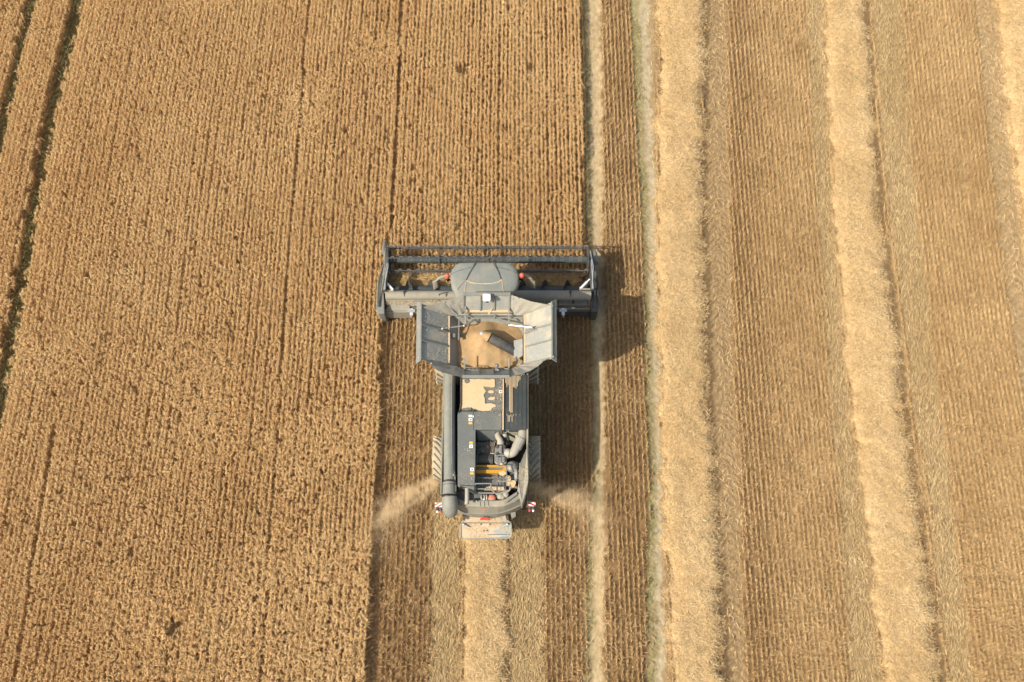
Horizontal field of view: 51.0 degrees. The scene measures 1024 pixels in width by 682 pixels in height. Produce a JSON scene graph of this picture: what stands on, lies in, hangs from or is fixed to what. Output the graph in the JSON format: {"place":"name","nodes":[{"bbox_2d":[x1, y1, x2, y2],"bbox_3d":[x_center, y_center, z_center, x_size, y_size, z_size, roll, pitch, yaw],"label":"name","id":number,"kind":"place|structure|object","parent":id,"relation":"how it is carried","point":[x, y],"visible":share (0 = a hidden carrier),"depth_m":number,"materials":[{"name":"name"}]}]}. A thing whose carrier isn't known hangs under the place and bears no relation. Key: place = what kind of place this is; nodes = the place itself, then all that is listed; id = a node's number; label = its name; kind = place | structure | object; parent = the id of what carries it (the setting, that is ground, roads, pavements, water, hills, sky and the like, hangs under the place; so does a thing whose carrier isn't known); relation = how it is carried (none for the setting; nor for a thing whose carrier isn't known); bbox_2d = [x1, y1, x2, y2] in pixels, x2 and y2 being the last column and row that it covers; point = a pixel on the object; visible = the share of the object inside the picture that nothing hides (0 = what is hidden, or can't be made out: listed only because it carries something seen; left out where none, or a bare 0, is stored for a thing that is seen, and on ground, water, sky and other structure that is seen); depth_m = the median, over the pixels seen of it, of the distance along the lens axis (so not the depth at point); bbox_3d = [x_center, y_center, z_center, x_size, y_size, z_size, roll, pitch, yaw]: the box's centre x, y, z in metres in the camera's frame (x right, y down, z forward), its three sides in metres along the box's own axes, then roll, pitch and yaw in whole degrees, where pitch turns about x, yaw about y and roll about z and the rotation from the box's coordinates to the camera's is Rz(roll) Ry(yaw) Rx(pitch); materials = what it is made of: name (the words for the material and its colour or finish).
{"place":"outdoors","nodes":[
{"label":"outdoors","id":0,"kind":"place"},
{"bbox_2d":[345,478,440,582],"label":"chaff dust","id":1,"kind":"object","parent":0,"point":[412,497],"visible":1,"depth_m":37.77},
{"bbox_2d":[0,0,1023,681],"bbox_3d":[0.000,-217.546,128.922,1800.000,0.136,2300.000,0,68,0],"label":"field ground","id":2,"kind":"structure","parent":0,"point":[376,608],"depth_m":40.66,"materials":[{"name":"soil"}]},
{"bbox_2d":[0,0,585,681],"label":"wheat crop","id":3,"kind":"object","parent":2,"relation":"on","point":[174,78],"visible":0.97,"depth_m":41.58,"materials":[{"name":"beige plant"}]},
{"bbox_2d":[376,239,598,539],"bbox_3d":[-0.874,0.822,38.146,8.460,4.672,12.070,0,68,0],"label":"combine harvester","id":4,"kind":"object","parent":2,"relation":"on","point":[486,454],"visible":0.99,"depth_m":36.87,"materials":[{"name":"grey paint"}]},
{"bbox_2d":[388,263,588,285],"bbox_3d":[-0.924,-2.325,41.380,8.011,0.570,1.489,0,68,0],"label":"cut crop","id":5,"kind":"object","parent":4,"relation":"in","point":[425,279],"visible":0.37,"depth_m":41.39,"materials":[{"name":"beige plant"}]},
{"bbox_2d":[457,321,522,368],"bbox_3d":[-0.825,0.216,37.436,2.403,1.018,1.961,0,68,0],"label":"grain heap","id":6,"kind":"object","parent":4,"relation":"in","point":[475,348],"visible":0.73,"depth_m":37.19,"materials":[{"name":"beige food"}]},
{"bbox_2d":[456,539,518,681],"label":"straw swath","id":7,"kind":"object","parent":2,"relation":"on","point":[487,641],"visible":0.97,"depth_m":36.99,"materials":[{"name":"beige plant"}]},
{"bbox_2d":[648,0,728,681],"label":"straw swath","id":8,"kind":"object","parent":2,"relation":"on","point":[689,504],"visible":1,"depth_m":40.52,"materials":[{"name":"beige plant"}]},
{"bbox_2d":[426,0,973,681],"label":"flattened straw","id":9,"kind":"object","parent":2,"relation":"on","point":[824,214],"visible":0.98,"depth_m":39.44,"materials":[{"name":"beige plant"}]},
{"bbox_2d":[378,0,1023,681],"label":"stubble","id":10,"kind":"object","parent":2,"relation":"on","point":[936,258],"visible":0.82,"depth_m":40.71,"materials":[{"name":"beige plant"}]},
{"bbox_2d":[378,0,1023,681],"bbox_3d":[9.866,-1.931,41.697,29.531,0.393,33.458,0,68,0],"label":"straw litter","id":11,"kind":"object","parent":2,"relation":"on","point":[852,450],"visible":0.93,"depth_m":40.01,"materials":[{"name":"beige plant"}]},
{"bbox_2d":[818,0,943,681],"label":"straw swath","id":12,"kind":"object","parent":2,"relation":"on","point":[902,609],"visible":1,"depth_m":40.37,"materials":[{"name":"beige plant"}]},
{"bbox_2d":[993,0,1023,275],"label":"straw swath","id":13,"kind":"object","parent":2,"relation":"on","point":[1011,27],"visible":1,"depth_m":45.31,"materials":[{"name":"beige plant"}]},
{"bbox_2d":[528,478,627,565],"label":"chaff dust","id":14,"kind":"object","parent":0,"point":[552,496],"visible":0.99,"depth_m":37.78,"materials":[{"name":"beige plant"}]},
{"bbox_2d":[581,0,607,681],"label":"dirt track","id":15,"kind":"structure","parent":0,"point":[592,43],"depth_m":41.19,"materials":[{"name":"soil"}]},
{"bbox_2d":[629,0,667,681],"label":"dirt track","id":16,"kind":"structure","parent":0,"point":[636,8],"depth_m":41.41,"materials":[{"name":"soil"}]},
{"bbox_2d":[0,1,658,681],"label":"green weeds","id":17,"kind":"object","parent":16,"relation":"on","point":[588,245],"visible":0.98,"depth_m":42.49,"materials":[{"name":"plant"}]}
]}

